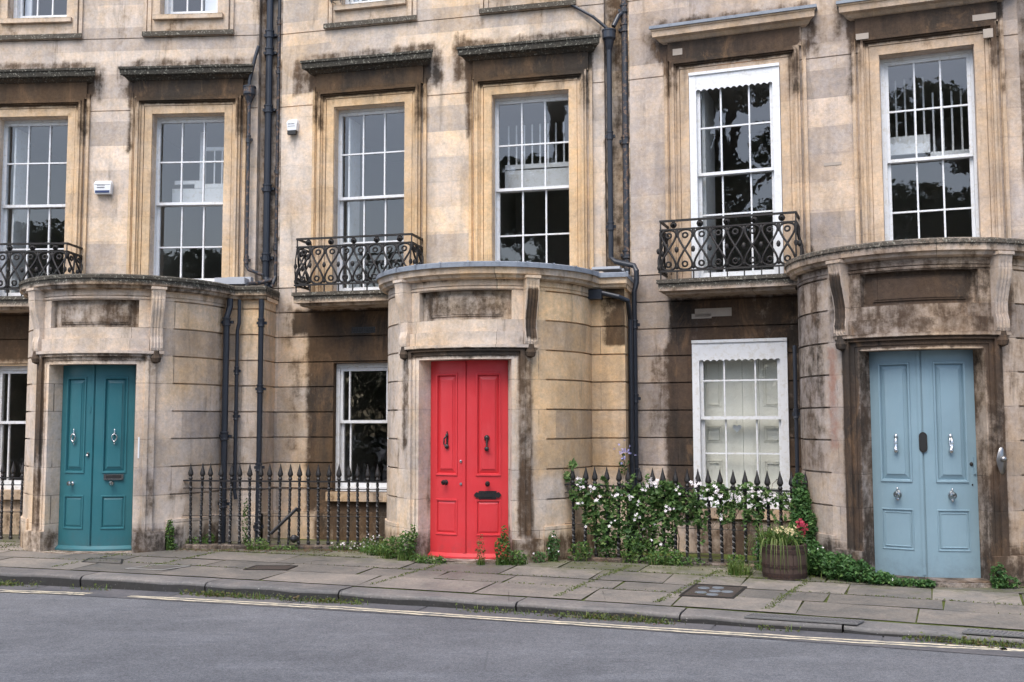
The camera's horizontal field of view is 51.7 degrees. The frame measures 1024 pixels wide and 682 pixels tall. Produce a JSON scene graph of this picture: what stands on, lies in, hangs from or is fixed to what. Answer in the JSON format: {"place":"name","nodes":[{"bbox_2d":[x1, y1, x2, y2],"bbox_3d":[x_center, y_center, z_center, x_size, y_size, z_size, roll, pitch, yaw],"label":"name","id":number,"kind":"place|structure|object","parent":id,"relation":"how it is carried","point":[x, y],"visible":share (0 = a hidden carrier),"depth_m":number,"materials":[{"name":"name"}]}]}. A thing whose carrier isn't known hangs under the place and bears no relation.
{"place":"outdoors","nodes":[
{"label":"outdoors","id":0,"kind":"place"},
{"bbox_2d":[0,576,1023,681],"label":"road","id":1,"kind":"structure","parent":0,"point":[57,638],"depth_m":7.71,"materials":[{"name":"grey asphalt"}]},
{"bbox_2d":[0,567,1023,644],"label":"kerb","id":2,"kind":"structure","parent":1,"relation":"on","point":[89,579],"depth_m":9.56,"materials":[{"name":"grey stone"}]},
{"bbox_2d":[744,613,864,624],"bbox_3d":[2.357,2.243,8.536,0.924,0.016,0.170,-2,-5,21],"label":"channel cover","id":3,"kind":"object","parent":2,"relation":"on","point":[806,619],"visible":1,"depth_m":8.50,"materials":[{"name":"metal"}]},
{"bbox_2d":[962,628,1023,637],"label":"channel cover","id":4,"kind":"object","parent":2,"relation":"on","point":[994,632],"visible":1,"depth_m":7.99,"materials":[{"name":"metal"}]},
{"bbox_2d":[0,584,1023,656],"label":"gutter","id":5,"kind":"object","parent":1,"relation":"on","point":[113,593],"visible":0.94,"depth_m":8.96,"materials":[{"name":"stone"}]},
{"bbox_2d":[0,589,1023,650],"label":"yellow lines","id":6,"kind":"object","parent":5,"relation":"on","point":[821,638],"visible":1,"depth_m":8.76,"materials":[{"name":"paint"}]},
{"bbox_2d":[0,580,1023,648],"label":"gutter grass","id":7,"kind":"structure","parent":5,"relation":"on","point":[633,621],"depth_m":9.05,"materials":[{"name":"green plant"}]},
{"bbox_2d":[0,534,1023,631],"bbox_3d":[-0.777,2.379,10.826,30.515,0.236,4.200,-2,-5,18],"label":"pavement","id":8,"kind":"structure","parent":0,"point":[954,614],"depth_m":10.33,"materials":[{"name":"grey stone"}]},
{"bbox_2d":[0,461,23,539],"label":"iron railing","id":9,"kind":"object","parent":8,"relation":"on","point":[12,478],"visible":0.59,"depth_m":13.61,"materials":[{"name":"metal"}]},
{"bbox_2d":[82,558,122,563],"bbox_3d":[-4.508,2.443,11.729,0.626,0.025,0.288,-1,-5,16],"label":"manhole cover","id":10,"kind":"object","parent":8,"relation":"on","point":[100,560],"visible":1,"depth_m":11.67,"materials":[{"name":"metal"}]},
{"bbox_2d":[0,0,282,554],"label":"terraced house","id":11,"kind":"structure","parent":8,"relation":"on","point":[140,164],"depth_m":14.35,"materials":[{"name":"stone"}]},
{"bbox_2d":[0,366,27,499],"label":"window","id":12,"kind":"structure","parent":11,"relation":"in","point":[9,370],"depth_m":14.47,"materials":[{"name":"white paint"}]},
{"bbox_2d":[0,0,83,40],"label":"window","id":13,"kind":"structure","parent":11,"relation":"in","point":[20,27],"depth_m":14.69,"materials":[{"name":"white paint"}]},
{"bbox_2d":[0,67,95,295],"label":"window","id":14,"kind":"structure","parent":11,"relation":"in","point":[43,92],"depth_m":14.60,"materials":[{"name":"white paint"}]},
{"bbox_2d":[55,365,139,550],"bbox_3d":[-4.931,1.390,12.604,1.060,2.209,0.176,0,-4,4],"label":"door","id":15,"kind":"structure","parent":11,"relation":"in","point":[96,494],"depth_m":12.62,"materials":[{"name":"teal paint"}]},
{"bbox_2d":[118,64,253,280],"bbox_3d":[-4.409,-2.105,14.632,1.884,3.295,0.785,0,-4,4],"label":"window","id":16,"kind":"structure","parent":11,"relation":"in","point":[210,88],"depth_m":14.44,"materials":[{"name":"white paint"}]},
{"bbox_2d":[142,0,234,36],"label":"window","id":17,"kind":"structure","parent":11,"relation":"in","point":[215,19],"depth_m":14.56,"materials":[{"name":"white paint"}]},
{"bbox_2d":[125,564,190,570],"bbox_3d":[-3.775,2.417,11.261,0.599,0.024,0.325,-1,-5,14],"label":"manhole cover","id":18,"kind":"object","parent":8,"relation":"on","point":[158,567],"visible":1,"depth_m":11.25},
{"bbox_2d":[165,519,177,550],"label":"weed clump","id":19,"kind":"object","parent":8,"relation":"on","point":[171,541],"visible":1,"depth_m":12.58,"materials":[{"name":"green plant"}]},
{"bbox_2d":[185,533,216,543],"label":"weed clump","id":20,"kind":"object","parent":8,"relation":"on","point":[203,540],"visible":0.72,"depth_m":12.80,"materials":[{"name":"green plant"}]},
{"bbox_2d":[241,498,250,543],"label":"weed clump","id":21,"kind":"object","parent":8,"relation":"on","point":[246,529],"visible":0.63,"depth_m":12.88,"materials":[{"name":"green plant"}]},
{"bbox_2d":[243,565,297,570],"bbox_3d":[-2.560,2.411,11.222,0.513,0.022,0.283,0,-4,4],"label":"coal hole cover","id":22,"kind":"object","parent":8,"relation":"on","point":[273,567],"visible":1,"depth_m":11.22,"materials":[{"name":"metal"}]},
{"bbox_2d":[244,537,297,550],"bbox_3d":[-2.869,2.422,12.582,0.674,0.171,0.194,0,-4,0],"label":"weed clump","id":23,"kind":"object","parent":8,"relation":"on","point":[266,545],"visible":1,"depth_m":12.56,"materials":[{"name":"green plant"}]},
{"bbox_2d":[183,463,388,549],"bbox_3d":[-2.688,2.018,12.715,2.585,1.099,0.248,0,-4,2],"label":"iron railing","id":24,"kind":"object","parent":8,"relation":"on","point":[240,545],"visible":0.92,"depth_m":12.73,"materials":[{"name":"metal"}]},
{"bbox_2d":[329,534,384,550],"bbox_3d":[-1.833,2.394,12.548,0.684,0.224,0.209,0,-4,0],"label":"weed clump","id":25,"kind":"object","parent":8,"relation":"on","point":[354,546],"visible":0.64,"depth_m":12.55,"materials":[{"name":"green plant"}]},
{"bbox_2d":[355,524,417,560],"bbox_3d":[-1.415,2.267,12.048,0.386,0.414,1.042,3,-5,-31],"label":"weed clump","id":26,"kind":"object","parent":8,"relation":"on","point":[387,551],"visible":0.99,"depth_m":11.83,"materials":[{"name":"green plant"}]},
{"bbox_2d":[409,552,446,563],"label":"weed clump","id":27,"kind":"object","parent":8,"relation":"on","point":[419,559],"visible":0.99,"depth_m":11.51,"materials":[{"name":"green plant"}]},
{"bbox_2d":[274,0,641,563],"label":"terraced house","id":28,"kind":"structure","parent":8,"relation":"on","point":[458,324],"depth_m":13.61,"materials":[{"name":"stone"}]},
{"bbox_2d":[325,363,388,501],"bbox_3d":[-1.797,1.186,13.838,1.220,1.799,0.335,-1,-5,14],"label":"window","id":29,"kind":"structure","parent":28,"relation":"in","point":[341,368],"depth_m":13.96,"materials":[{"name":"white paint"}]},
{"bbox_2d":[300,49,432,291],"bbox_3d":[-1.847,-2.181,14.240,1.874,3.215,0.765,-1,-5,14],"label":"window","id":30,"kind":"structure","parent":28,"relation":"in","point":[397,77],"depth_m":14.11,"materials":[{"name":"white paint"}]},
{"bbox_2d":[323,0,416,29],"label":"window","id":31,"kind":"structure","parent":28,"relation":"in","point":[357,13],"depth_m":14.17,"materials":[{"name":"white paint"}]},
{"bbox_2d":[427,360,508,558],"bbox_3d":[-0.503,1.320,11.826,0.946,2.209,0.159,-1,-5,14],"label":"door","id":32,"kind":"structure","parent":28,"relation":"in","point":[469,480],"depth_m":11.82,"materials":[{"name":"red paint"}]},
{"bbox_2d":[479,0,575,14],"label":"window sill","id":33,"kind":"structure","parent":28,"relation":"in","point":[486,6],"depth_m":13.69,"materials":[{"name":"beige stone"}]},
{"bbox_2d":[456,34,599,269],"bbox_3d":[0.289,-2.184,13.733,1.884,3.295,0.785,-1,-5,14],"label":"window","id":34,"kind":"structure","parent":28,"relation":"in","point":[553,64],"depth_m":13.59,"materials":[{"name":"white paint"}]},
{"bbox_2d":[614,440,629,502],"bbox_3d":[1.320,1.559,12.381,0.276,0.816,0.128,0,-4,0],"label":"potato vine","id":35,"kind":"object","parent":28,"relation":"attached to","point":[620,462],"visible":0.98,"depth_m":12.37,"materials":[{"name":"green plant"}]},
{"bbox_2d":[474,534,485,564],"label":"weed clump","id":36,"kind":"object","parent":8,"relation":"on","point":[482,562],"visible":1,"depth_m":11.39,"materials":[{"name":"green plant"}]},
{"bbox_2d":[492,525,529,565],"bbox_3d":[-0.023,2.214,11.406,0.447,0.447,0.226,0,-4,0],"label":"weed clump","id":37,"kind":"object","parent":8,"relation":"on","point":[500,561],"visible":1,"depth_m":11.38,"materials":[{"name":"green plant"}]},
{"bbox_2d":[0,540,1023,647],"bbox_3d":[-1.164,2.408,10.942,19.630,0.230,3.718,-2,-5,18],"label":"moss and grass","id":38,"kind":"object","parent":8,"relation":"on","point":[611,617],"visible":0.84,"depth_m":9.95,"materials":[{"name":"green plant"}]},
{"bbox_2d":[11,549,1014,647],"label":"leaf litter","id":39,"kind":"object","parent":8,"relation":"on","point":[234,550],"visible":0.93,"depth_m":12.40,"materials":[{"name":"brown plant"}]},
{"bbox_2d":[526,530,559,562],"bbox_3d":[0.342,2.260,11.585,0.423,0.356,0.156,2,-5,-23],"label":"weed clump","id":40,"kind":"object","parent":8,"relation":"on","point":[553,551],"visible":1,"depth_m":11.62,"materials":[{"name":"green plant"}]},
{"bbox_2d":[567,534,704,565],"bbox_3d":[1.387,2.291,11.584,1.584,0.324,0.374,-2,-5,18],"label":"weed clump","id":41,"kind":"object","parent":8,"relation":"on","point":[663,560],"visible":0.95,"depth_m":11.52,"materials":[{"name":"green plant"}]},
{"bbox_2d":[564,466,807,566],"bbox_3d":[1.906,1.949,11.530,2.707,1.154,0.200,-1,-5,14],"label":"iron railing","id":42,"kind":"object","parent":8,"relation":"on","point":[619,559],"visible":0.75,"depth_m":11.51,"materials":[{"name":"metal"}]},
{"bbox_2d":[562,458,809,558],"bbox_3d":[1.893,1.837,11.508,2.734,1.126,0.333,-1,-5,14],"label":"clematis","id":43,"kind":"object","parent":42,"relation":"attached to","point":[673,501],"visible":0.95,"depth_m":11.56,"materials":[{"name":"green plant"}]},
{"bbox_2d":[679,583,746,598],"bbox_3d":[1.865,2.316,9.769,0.490,0.033,0.687,-2,-5,23],"label":"pavement light","id":44,"kind":"object","parent":8,"relation":"on","point":[718,591],"visible":1,"depth_m":9.74,"materials":[{"name":"metal"}]},
{"bbox_2d":[726,553,744,566],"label":"weed clump","id":45,"kind":"object","parent":8,"relation":"on","point":[737,558],"visible":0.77,"depth_m":11.23,"materials":[{"name":"green plant"}]},
{"bbox_2d":[725,560,753,575],"bbox_3d":[2.305,2.302,10.719,0.319,0.152,0.294,0,-4,0],"label":"grass tuft","id":46,"kind":"object","parent":8,"relation":"on","point":[736,570],"visible":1,"depth_m":10.66,"materials":[{"name":"green plant"}]},
{"bbox_2d":[751,539,761,571],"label":"weed clump","id":47,"kind":"object","parent":8,"relation":"on","point":[755,550],"visible":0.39,"depth_m":11.09,"materials":[{"name":"green plant"}]},
{"bbox_2d":[761,541,807,579],"bbox_3d":[2.724,2.190,10.564,0.451,0.330,0.451,0,-4,0],"label":"barrel planter","id":48,"kind":"object","parent":8,"relation":"on","point":[775,570],"visible":0.84,"depth_m":10.38,"materials":[{"name":"brown wood"}]},
{"bbox_2d":[742,518,808,575],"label":"potted flowers","id":49,"kind":"object","parent":48,"relation":"in","point":[778,537],"visible":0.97,"depth_m":10.50,"materials":[{"name":"green plant"}]},
{"bbox_2d":[629,0,1023,587],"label":"terraced house","id":50,"kind":"structure","parent":8,"relation":"on","point":[827,227],"depth_m":12.27,"materials":[{"name":"stone"}]},
{"bbox_2d":[649,4,817,278],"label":"window","id":51,"kind":"structure","parent":50,"relation":"in","point":[736,50],"depth_m":12.82,"materials":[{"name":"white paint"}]},
{"bbox_2d":[691,338,790,520],"bbox_3d":[2.773,1.040,12.570,1.320,2.115,0.325,-2,-5,20],"label":"window","id":52,"kind":"structure","parent":50,"relation":"in","point":[740,386],"depth_m":12.66,"materials":[{"name":"white paint"}]},
{"bbox_2d":[836,0,1010,243],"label":"window","id":53,"kind":"structure","parent":50,"relation":"in","point":[892,26],"depth_m":12.11,"materials":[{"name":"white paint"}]},
{"bbox_2d":[869,350,1006,577],"bbox_3d":[4.147,1.187,10.287,1.222,2.201,0.207,-2,-5,20],"label":"door","id":54,"kind":"structure","parent":50,"relation":"in","point":[923,430],"depth_m":10.33,"materials":[{"name":"blue paint"}]},
{"bbox_2d":[788,472,935,588],"bbox_3d":[3.377,1.856,10.515,1.653,1.054,0.637,-4,-6,43],"label":"ivy heap","id":55,"kind":"object","parent":8,"relation":"on","point":[826,563],"visible":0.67,"depth_m":10.45,"materials":[{"name":"green plant"}]},
{"bbox_2d":[989,562,1021,588],"bbox_3d":[4.611,2.198,9.882,0.313,0.263,0.153,0,-4,0],"label":"ivy heap","id":56,"kind":"object","parent":8,"relation":"on","point":[996,581],"visible":1,"depth_m":9.86,"materials":[{"name":"green plant"}]}
]}

